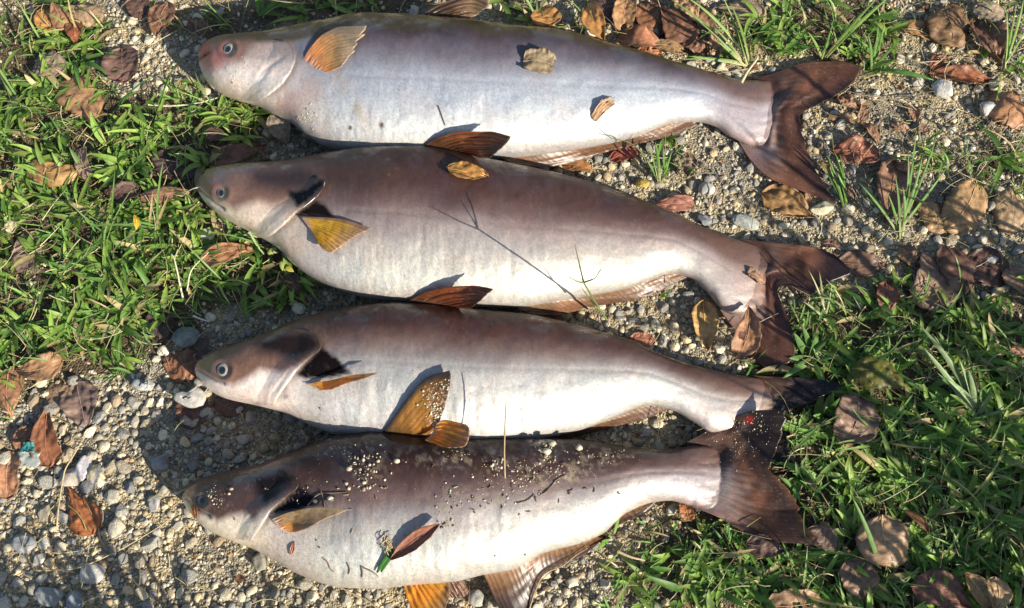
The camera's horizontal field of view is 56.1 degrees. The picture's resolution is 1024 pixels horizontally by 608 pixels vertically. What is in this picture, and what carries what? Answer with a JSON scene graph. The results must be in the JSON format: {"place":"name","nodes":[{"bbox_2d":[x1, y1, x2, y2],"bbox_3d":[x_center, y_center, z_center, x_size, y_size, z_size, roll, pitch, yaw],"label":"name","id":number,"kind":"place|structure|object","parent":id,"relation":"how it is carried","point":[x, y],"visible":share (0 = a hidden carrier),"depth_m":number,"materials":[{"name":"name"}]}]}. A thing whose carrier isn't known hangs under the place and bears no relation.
{"place":"outdoors","nodes":[
{"label":"outdoors","id":0,"kind":"place"},
{"bbox_2d":[0,0,1023,607],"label":"ground","id":1,"kind":"structure","parent":0,"point":[116,526],"depth_m":1.50,"materials":[{"name":"gravel"}]},
{"bbox_2d":[0,451,20,499],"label":"dead leaf","id":2,"kind":"object","parent":1,"relation":"on","point":[9,481],"visible":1,"depth_m":1.41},
{"bbox_2d":[0,366,23,416],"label":"dead leaf","id":3,"kind":"object","parent":1,"relation":"on","point":[8,393],"visible":0.96,"depth_m":1.44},
{"bbox_2d":[12,425,32,451],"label":"dead leaf","id":4,"kind":"object","parent":1,"relation":"on","point":[21,434],"visible":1,"depth_m":1.43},
{"bbox_2d":[10,533,36,553],"bbox_3d":[-0.702,0.344,1.380,0.037,0.015,0.028,0,72,0],"label":"stone","id":5,"kind":"object","parent":1,"relation":"on","point":[17,542],"visible":0.99,"depth_m":1.38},
{"bbox_2d":[11,230,43,273],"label":"dead leaf","id":6,"kind":"object","parent":1,"relation":"on","point":[22,268],"visible":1,"depth_m":1.51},
{"bbox_2d":[17,451,40,468],"bbox_3d":[-0.713,0.229,1.415,0.037,0.006,0.029,0,72,0],"label":"plastic scrap","id":7,"kind":"object","parent":1,"relation":"on","point":[27,460],"visible":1,"depth_m":1.41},
{"bbox_2d":[15,351,63,380],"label":"dead leaf","id":8,"kind":"object","parent":1,"relation":"on","point":[40,370],"visible":1,"depth_m":1.45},
{"bbox_2d":[30,409,61,466],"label":"dead leaf","id":9,"kind":"object","parent":1,"relation":"on","point":[44,438],"visible":1,"depth_m":1.42,"materials":[{"name":"plant"}]},
{"bbox_2d":[34,587,63,606],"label":"stone","id":10,"kind":"object","parent":1,"relation":"on","point":[48,596],"visible":1,"depth_m":1.35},
{"bbox_2d":[45,380,71,408],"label":"dead leaf","id":11,"kind":"object","parent":1,"relation":"on","point":[57,390],"visible":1,"depth_m":1.45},
{"bbox_2d":[58,468,81,485],"bbox_3d":[-0.649,0.254,1.411,0.036,0.013,0.028,0,72,0],"label":"stone","id":12,"kind":"object","parent":1,"relation":"on","point":[71,478],"visible":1,"depth_m":1.41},
{"bbox_2d":[66,590,82,607],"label":"stone","id":13,"kind":"object","parent":1,"relation":"on","point":[73,600],"visible":0.97,"depth_m":1.35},
{"bbox_2d":[58,381,97,429],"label":"dead leaf","id":14,"kind":"object","parent":1,"relation":"on","point":[84,393],"visible":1,"depth_m":1.44,"materials":[{"name":"plant"}]},
{"bbox_2d":[74,455,91,480],"bbox_3d":[-0.632,0.242,1.415,0.021,0.015,0.038,19,73,6],"label":"stone","id":15,"kind":"object","parent":1,"relation":"on","point":[84,463],"visible":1,"depth_m":1.41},
{"bbox_2d":[74,146,92,179],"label":"dead leaf","id":16,"kind":"object","parent":1,"relation":"on","point":[81,154],"visible":1,"depth_m":1.55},
{"bbox_2d":[67,486,102,536],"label":"dead leaf","id":17,"kind":"object","parent":1,"relation":"on","point":[79,506],"visible":0.99,"depth_m":1.39,"materials":[{"name":"plant"}]},
{"bbox_2d":[80,562,105,583],"bbox_3d":[-0.597,0.383,1.368,0.037,0.018,0.030,0,72,0],"label":"stone","id":18,"kind":"object","parent":1,"relation":"on","point":[94,573],"visible":0.98,"depth_m":1.36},
{"bbox_2d":[86,464,104,483],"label":"stone","id":19,"kind":"object","parent":1,"relation":"on","point":[95,474],"visible":1,"depth_m":1.41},
{"bbox_2d":[101,46,138,83],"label":"dead leaf","id":20,"kind":"object","parent":1,"relation":"on","point":[125,59],"visible":0.98,"depth_m":1.62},
{"bbox_2d":[125,0,149,18],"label":"dead leaf","id":21,"kind":"object","parent":1,"relation":"on","point":[139,9],"visible":1,"depth_m":1.65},
{"bbox_2d":[141,312,173,342],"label":"dead leaf","id":22,"kind":"object","parent":1,"relation":"on","point":[161,331],"visible":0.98,"depth_m":1.48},
{"bbox_2d":[151,454,169,471],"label":"stone","id":23,"kind":"object","parent":1,"relation":"on","point":[160,463],"visible":1,"depth_m":1.41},
{"bbox_2d":[147,1,174,37],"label":"dead leaf","id":24,"kind":"object","parent":1,"relation":"on","point":[161,11],"visible":1,"depth_m":1.64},
{"bbox_2d":[151,142,202,181],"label":"dead leaf","id":25,"kind":"object","parent":1,"relation":"on","point":[162,153],"visible":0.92,"depth_m":1.56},
{"bbox_2d":[163,346,198,382],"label":"dead leaf","id":26,"kind":"object","parent":1,"relation":"on","point":[181,364],"visible":0.92,"depth_m":1.46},
{"bbox_2d":[171,327,200,347],"bbox_3d":[-0.502,0.051,1.476,0.046,0.015,0.034,0,72,0],"label":"stone","id":27,"kind":"object","parent":1,"relation":"on","point":[179,338],"visible":1,"depth_m":1.47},
{"bbox_2d":[175,398,209,429],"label":"dead leaf","id":28,"kind":"object","parent":1,"relation":"on","point":[181,411],"visible":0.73,"depth_m":1.44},
{"bbox_2d":[174,386,205,407],"bbox_3d":[-0.480,0.142,1.433,0.046,0.018,0.031,-20,73,-6],"label":"stone","id":29,"kind":"object","parent":28,"relation":"on","point":[195,397],"visible":1,"depth_m":1.43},
{"bbox_2d":[187,17,210,33],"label":"dead leaf","id":30,"kind":"object","parent":1,"relation":"on","point":[201,23],"visible":0.97,"depth_m":1.64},
{"bbox_2d":[214,395,244,416],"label":"dead leaf","id":31,"kind":"object","parent":1,"relation":"on","point":[225,407],"visible":0.91,"depth_m":1.44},
{"bbox_2d":[207,143,265,165],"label":"dead leaf","id":32,"kind":"object","parent":1,"relation":"on","point":[234,153],"visible":1,"depth_m":1.56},
{"bbox_2d":[266,114,290,146],"bbox_3d":[-0.382,-0.285,1.576,0.042,0.029,0.051,0,72,0],"label":"stone","id":33,"kind":"object","parent":1,"relation":"on","point":[278,128],"visible":0.93,"depth_m":1.57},
{"bbox_2d":[182,370,820,607],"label":"catfish","id":34,"kind":"object","parent":1,"relation":"on","point":[547,532],"visible":1,"depth_m":1.31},
{"bbox_2d":[376,534,395,572],"bbox_3d":[-0.169,0.328,1.265,0.031,0.023,0.049,43,77,13],"label":"grass scrap","id":35,"kind":"object","parent":34,"relation":"on","point":[384,562],"depth_m":1.26,"materials":[{"name":"plant"}]},
{"bbox_2d":[390,524,439,559],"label":"dead leaf","id":36,"kind":"object","parent":34,"relation":"on","point":[414,540],"visible":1,"depth_m":1.26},
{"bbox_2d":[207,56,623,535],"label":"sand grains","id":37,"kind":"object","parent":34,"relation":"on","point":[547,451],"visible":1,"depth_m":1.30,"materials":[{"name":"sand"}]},
{"bbox_2d":[233,105,620,576],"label":"debris flecks","id":38,"kind":"object","parent":34,"relation":"on","point":[527,473],"visible":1,"depth_m":1.29,"materials":[{"name":"plant"}]},
{"bbox_2d":[416,379,784,486],"bbox_3d":[0.129,0.189,1.362,0.528,0.112,0.115,3,72,1],"label":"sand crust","id":39,"kind":"object","parent":34,"relation":"on","point":[434,406],"visible":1,"depth_m":1.33,"materials":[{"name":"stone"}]},
{"bbox_2d":[0,0,1023,607],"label":"grass","id":40,"kind":"structure","parent":1,"relation":"on","point":[702,574],"depth_m":1.47,"materials":[{"name":"plant"}]},
{"bbox_2d":[33,7,55,30],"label":"dead leaf","id":41,"kind":"object","parent":40,"relation":"on","point":[38,18],"visible":0.85,"depth_m":1.63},
{"bbox_2d":[32,51,65,77],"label":"dead leaf","id":42,"kind":"object","parent":40,"relation":"on","point":[58,57],"visible":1,"depth_m":1.61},
{"bbox_2d":[26,159,78,186],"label":"dead leaf","id":43,"kind":"object","parent":40,"relation":"on","point":[66,170],"visible":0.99,"depth_m":1.55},
{"bbox_2d":[64,20,82,44],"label":"dead leaf","id":44,"kind":"object","parent":40,"relation":"on","point":[73,33],"visible":0.99,"depth_m":1.62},
{"bbox_2d":[49,3,72,30],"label":"dead leaf","id":45,"kind":"object","parent":44,"relation":"on","point":[56,9],"visible":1,"depth_m":1.63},
{"bbox_2d":[53,76,103,119],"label":"dead leaf","id":46,"kind":"object","parent":40,"relation":"on","point":[83,96],"visible":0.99,"depth_m":1.59,"materials":[{"name":"plant"}]},
{"bbox_2d":[65,4,103,26],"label":"dead leaf","id":47,"kind":"object","parent":40,"relation":"on","point":[87,18],"visible":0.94,"depth_m":1.64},
{"bbox_2d":[110,181,140,203],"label":"dead leaf","id":48,"kind":"object","parent":40,"relation":"on","point":[122,189],"visible":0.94,"depth_m":1.53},
{"bbox_2d":[135,186,191,203],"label":"dead leaf","id":49,"kind":"object","parent":40,"relation":"on","point":[164,194],"visible":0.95,"depth_m":1.53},
{"bbox_2d":[198,242,252,271],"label":"dead leaf","id":50,"kind":"object","parent":40,"relation":"on","point":[228,252],"visible":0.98,"depth_m":1.50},
{"bbox_2d":[281,272,300,297],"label":"dead leaf","id":51,"kind":"object","parent":40,"relation":"on","point":[292,277],"visible":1,"depth_m":1.49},
{"bbox_2d":[745,533,784,557],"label":"dead leaf","id":52,"kind":"object","parent":40,"relation":"on","point":[762,547],"visible":1,"depth_m":1.36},
{"bbox_2d":[766,588,821,607],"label":"dead leaf","id":53,"kind":"object","parent":40,"relation":"on","point":[785,598],"visible":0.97,"depth_m":1.34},
{"bbox_2d":[808,524,838,551],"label":"dead leaf","id":54,"kind":"object","parent":40,"relation":"on","point":[826,537],"visible":0.94,"depth_m":1.37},
{"bbox_2d":[833,394,880,443],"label":"dead leaf","id":55,"kind":"object","parent":40,"relation":"on","point":[850,421],"visible":0.99,"depth_m":1.41,"materials":[{"name":"plant"}]},
{"bbox_2d":[838,558,879,599],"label":"dead leaf","id":56,"kind":"object","parent":40,"relation":"on","point":[856,584],"visible":1,"depth_m":1.35,"materials":[{"name":"plant"}]},
{"bbox_2d":[850,354,905,389],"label":"dead leaf","id":57,"kind":"object","parent":40,"relation":"on","point":[863,372],"visible":0.99,"depth_m":1.43,"materials":[{"name":"plant"}]},
{"bbox_2d":[855,514,909,567],"bbox_3d":[0.524,0.334,1.355,0.074,0.020,0.074,0,72,0],"label":"dead leaf","id":58,"kind":"object","parent":40,"relation":"on","point":[890,534],"visible":0.98,"depth_m":1.35,"materials":[{"name":"plant"}]},
{"bbox_2d":[876,281,899,311],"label":"dead leaf","id":59,"kind":"object","parent":40,"relation":"on","point":[889,292],"visible":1,"depth_m":1.49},
{"bbox_2d":[910,568,972,607],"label":"dead leaf","id":60,"kind":"object","parent":40,"relation":"on","point":[930,594],"visible":1,"depth_m":1.34,"materials":[{"name":"plant"}]},
{"bbox_2d":[963,572,996,607],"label":"dead leaf","id":61,"kind":"object","parent":40,"relation":"on","point":[977,586],"visible":1,"depth_m":1.33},
{"bbox_2d":[973,1,1005,22],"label":"dead leaf","id":62,"kind":"object","parent":40,"relation":"on","point":[996,13],"visible":1,"depth_m":1.64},
{"bbox_2d":[986,577,1012,607],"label":"dead leaf","id":63,"kind":"object","parent":40,"relation":"on","point":[1003,592],"visible":1,"depth_m":1.32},
{"bbox_2d":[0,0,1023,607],"bbox_3d":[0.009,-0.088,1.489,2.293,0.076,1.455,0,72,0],"label":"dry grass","id":64,"kind":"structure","parent":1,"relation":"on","point":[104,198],"depth_m":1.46,"materials":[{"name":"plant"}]},
{"bbox_2d":[0,0,1023,607],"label":"leaf litter","id":65,"kind":"object","parent":1,"relation":"on","point":[754,68],"visible":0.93,"depth_m":1.52,"materials":[{"name":"plant"}]},
{"bbox_2d":[190,286,842,477],"bbox_3d":[0.008,0.115,1.388,0.960,0.138,0.236,10,72,3],"label":"catfish","id":66,"kind":"object","parent":1,"relation":"on","point":[360,368],"visible":0.84,"depth_m":1.37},
{"bbox_2d":[185,131,850,374],"bbox_3d":[0.001,-0.107,1.462,1.049,0.136,0.273,10,72,3],"label":"catfish","id":67,"kind":"object","parent":1,"relation":"on","point":[398,223],"visible":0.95,"depth_m":1.44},
{"bbox_2d":[446,161,487,179],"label":"dead leaf","id":68,"kind":"object","parent":67,"relation":"on","point":[464,169],"visible":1,"depth_m":1.43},
{"bbox_2d":[731,306,761,357],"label":"dead leaf","id":69,"kind":"object","parent":67,"relation":"on","point":[749,326],"visible":1,"depth_m":1.44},
{"bbox_2d":[197,0,861,202],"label":"catfish","id":70,"kind":"object","parent":1,"relation":"on","point":[379,79],"visible":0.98,"depth_m":1.52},
{"bbox_2d":[523,47,556,73],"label":"dead leaf","id":71,"kind":"object","parent":70,"relation":"on","point":[540,60],"visible":1,"depth_m":1.50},
{"bbox_2d":[591,97,614,121],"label":"dead leaf","id":72,"kind":"object","parent":70,"relation":"on","point":[601,108],"visible":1,"depth_m":1.50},
{"bbox_2d":[530,5,561,27],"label":"dead leaf","id":73,"kind":"object","parent":1,"relation":"on","point":[549,16],"visible":0.98,"depth_m":1.63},
{"bbox_2d":[580,1,605,40],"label":"dead leaf","id":74,"kind":"object","parent":1,"relation":"on","point":[592,17],"visible":1,"depth_m":1.62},
{"bbox_2d":[592,0,617,23],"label":"dead leaf","id":75,"kind":"object","parent":1,"relation":"on","point":[606,6],"visible":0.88,"depth_m":1.64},
{"bbox_2d":[612,0,636,30],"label":"dead leaf","id":76,"kind":"object","parent":1,"relation":"on","point":[623,11],"visible":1,"depth_m":1.63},
{"bbox_2d":[610,146,640,162],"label":"dead leaf","id":77,"kind":"object","parent":1,"relation":"on","point":[625,153],"visible":0.96,"depth_m":1.57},
{"bbox_2d":[615,24,664,50],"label":"dead leaf","id":78,"kind":"object","parent":1,"relation":"on","point":[636,35],"visible":1,"depth_m":1.62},
{"bbox_2d":[629,332,655,346],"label":"dead leaf","id":79,"kind":"object","parent":1,"relation":"on","point":[644,339],"visible":0.94,"depth_m":1.47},
{"bbox_2d":[635,0,665,37],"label":"dead leaf","id":80,"kind":"object","parent":1,"relation":"on","point":[649,17],"visible":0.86,"depth_m":1.65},
{"bbox_2d":[647,142,671,182],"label":"grass tuft","id":81,"kind":"object","parent":1,"relation":"on","point":[656,172],"visible":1,"depth_m":1.54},
{"bbox_2d":[652,39,684,57],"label":"dead leaf","id":82,"kind":"object","parent":1,"relation":"on","point":[671,46],"visible":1,"depth_m":1.62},
{"bbox_2d":[654,195,694,210],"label":"dead leaf","id":83,"kind":"object","parent":1,"relation":"on","point":[676,202],"visible":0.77,"depth_m":1.54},
{"bbox_2d":[660,8,699,49],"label":"dead leaf","id":84,"kind":"object","parent":1,"relation":"on","point":[679,28],"visible":1,"depth_m":1.63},
{"bbox_2d":[673,152,696,177],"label":"dead leaf","id":85,"kind":"object","parent":1,"relation":"on","point":[686,165],"visible":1,"depth_m":1.56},
{"bbox_2d":[674,0,699,17],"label":"dead leaf","id":86,"kind":"object","parent":1,"relation":"on","point":[692,7],"visible":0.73,"depth_m":1.64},
{"bbox_2d":[681,34,707,56],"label":"dead leaf","id":87,"kind":"object","parent":1,"relation":"on","point":[698,46],"visible":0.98,"depth_m":1.63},
{"bbox_2d":[686,4,716,29],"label":"dead leaf","id":88,"kind":"object","parent":1,"relation":"on","point":[706,18],"visible":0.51,"depth_m":1.64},
{"bbox_2d":[691,300,719,350],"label":"dead leaf","id":89,"kind":"object","parent":1,"relation":"on","point":[705,317],"visible":1,"depth_m":1.47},
{"bbox_2d":[672,0,764,68],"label":"grass tuft","id":90,"kind":"object","parent":1,"relation":"on","point":[737,57],"visible":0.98,"depth_m":1.59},
{"bbox_2d":[712,0,764,23],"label":"dead leaf","id":91,"kind":"object","parent":1,"relation":"on","point":[740,7],"visible":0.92,"depth_m":1.65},
{"bbox_2d":[732,214,758,230],"bbox_3d":[0.374,-0.132,1.536,0.045,0.012,0.023,22,73,7],"label":"stone","id":92,"kind":"object","parent":1,"relation":"on","point":[744,221],"visible":1,"depth_m":1.53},
{"bbox_2d":[761,183,814,218],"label":"dead leaf","id":93,"kind":"object","parent":1,"relation":"on","point":[783,200],"visible":1,"depth_m":1.54,"materials":[{"name":"plant"}]},
{"bbox_2d":[782,325,830,378],"bbox_3d":[0.446,0.083,1.441,0.067,0.060,0.080,14,73,5],"label":"grass tuft","id":94,"kind":"object","parent":1,"relation":"on","point":[816,346],"visible":0.99,"depth_m":1.45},
{"bbox_2d":[820,154,846,206],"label":"grass tuft","id":95,"kind":"object","parent":1,"relation":"on","point":[836,182],"visible":1,"depth_m":1.52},
{"bbox_2d":[808,0,885,60],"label":"grass tuft","id":96,"kind":"object","parent":1,"relation":"on","point":[848,31],"visible":0.99,"depth_m":1.59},
{"bbox_2d":[832,134,880,162],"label":"dead leaf","id":97,"kind":"object","parent":1,"relation":"on","point":[844,149],"visible":0.98,"depth_m":1.57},
{"bbox_2d":[839,250,886,276],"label":"dead leaf","id":98,"kind":"object","parent":1,"relation":"on","point":[860,263],"visible":0.84,"depth_m":1.51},
{"bbox_2d":[707,0,1023,289],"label":"dead grass","id":99,"kind":"structure","parent":1,"relation":"on","point":[980,131],"depth_m":1.58,"materials":[{"name":"plant"}]},
{"bbox_2d":[850,493,894,600],"bbox_3d":[0.501,0.339,1.337,0.037,0.100,0.156,-16,73,-5],"label":"grass tuft","id":100,"kind":"object","parent":1,"relation":"on","point":[870,538],"visible":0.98,"depth_m":1.33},
{"bbox_2d":[876,158,914,223],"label":"dead leaf","id":101,"kind":"object","parent":1,"relation":"on","point":[883,174],"visible":0.84,"depth_m":1.55,"materials":[{"name":"plant"}]},
{"bbox_2d":[866,26,932,79],"bbox_3d":[0.639,-0.401,1.594,0.044,0.072,0.128,-43,77,-12],"label":"grass tuft","id":102,"kind":"object","parent":1,"relation":"on","point":[898,71],"visible":0.98,"depth_m":1.60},
{"bbox_2d":[857,126,946,239],"bbox_3d":[0.619,-0.197,1.501,0.112,0.121,0.127,40,76,12],"label":"grass tuft","id":103,"kind":"object","parent":1,"relation":"on","point":[900,228],"visible":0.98,"depth_m":1.50,"materials":[{"name":"plant"}]},
{"bbox_2d":[896,245,917,269],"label":"dead leaf","id":104,"kind":"object","parent":1,"relation":"on","point":[909,256],"visible":1,"depth_m":1.51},
{"bbox_2d":[899,19,934,41],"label":"dead leaf","id":105,"kind":"object","parent":1,"relation":"on","point":[919,25],"visible":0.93,"depth_m":1.65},
{"bbox_2d":[914,199,944,234],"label":"dead leaf","id":106,"kind":"object","parent":1,"relation":"on","point":[928,216],"visible":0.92,"depth_m":1.54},
{"bbox_2d":[909,252,959,310],"bbox_3d":[0.661,-0.035,1.498,0.070,0.025,0.092,19,73,6],"label":"dead leaf","id":107,"kind":"object","parent":1,"relation":"on","point":[927,262],"visible":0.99,"depth_m":1.50,"materials":[{"name":"plant"}]},
{"bbox_2d":[932,79,952,98],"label":"stone","id":108,"kind":"object","parent":1,"relation":"on","point":[941,91],"visible":1,"depth_m":1.60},
{"bbox_2d":[925,4,969,48],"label":"dead leaf","id":109,"kind":"object","parent":1,"relation":"on","point":[948,21],"visible":1,"depth_m":1.63,"materials":[{"name":"plant"}]},
{"bbox_2d":[936,245,976,306],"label":"dead leaf","id":110,"kind":"object","parent":1,"relation":"on","point":[946,260],"visible":0.97,"depth_m":1.50,"materials":[{"name":"plant"}]},
{"bbox_2d":[926,64,990,83],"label":"dead leaf","id":111,"kind":"object","parent":1,"relation":"on","point":[966,73],"visible":0.99,"depth_m":1.61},
{"bbox_2d":[914,320,1006,416],"bbox_3d":[0.646,0.102,1.414,0.044,0.100,0.187,-42,77,-12],"label":"grass tuft","id":112,"kind":"object","parent":1,"relation":"on","point":[964,392],"visible":0.94,"depth_m":1.40,"materials":[{"name":"plant"}]},
{"bbox_2d":[940,178,987,233],"bbox_3d":[0.726,-0.155,1.537,0.064,0.019,0.105,37,76,11],"label":"dead leaf","id":113,"kind":"object","parent":1,"relation":"on","point":[967,204],"visible":1,"depth_m":1.53,"materials":[{"name":"plant"}]},
{"bbox_2d":[967,246,1009,286],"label":"dead leaf","id":114,"kind":"object","parent":1,"relation":"on","point":[988,274],"visible":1,"depth_m":1.51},
{"bbox_2d":[968,17,1009,66],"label":"dead leaf","id":115,"kind":"object","parent":1,"relation":"on","point":[994,40],"visible":0.97,"depth_m":1.62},
{"bbox_2d":[983,91,1023,129],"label":"dead leaf","id":116,"kind":"object","parent":1,"relation":"on","point":[1011,112],"visible":1,"depth_m":1.58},
{"bbox_2d":[993,186,1023,234],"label":"dead leaf","id":117,"kind":"object","parent":1,"relation":"on","point":[1004,210],"visible":1,"depth_m":1.53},
{"bbox_2d":[996,0,1023,100],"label":"grass tuft","id":118,"kind":"object","parent":1,"relation":"on","point":[1010,43],"visible":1,"depth_m":1.59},
{"bbox_2d":[1002,266,1023,294],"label":"dead leaf","id":119,"kind":"object","parent":1,"relation":"on","point":[1011,279],"visible":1,"depth_m":1.50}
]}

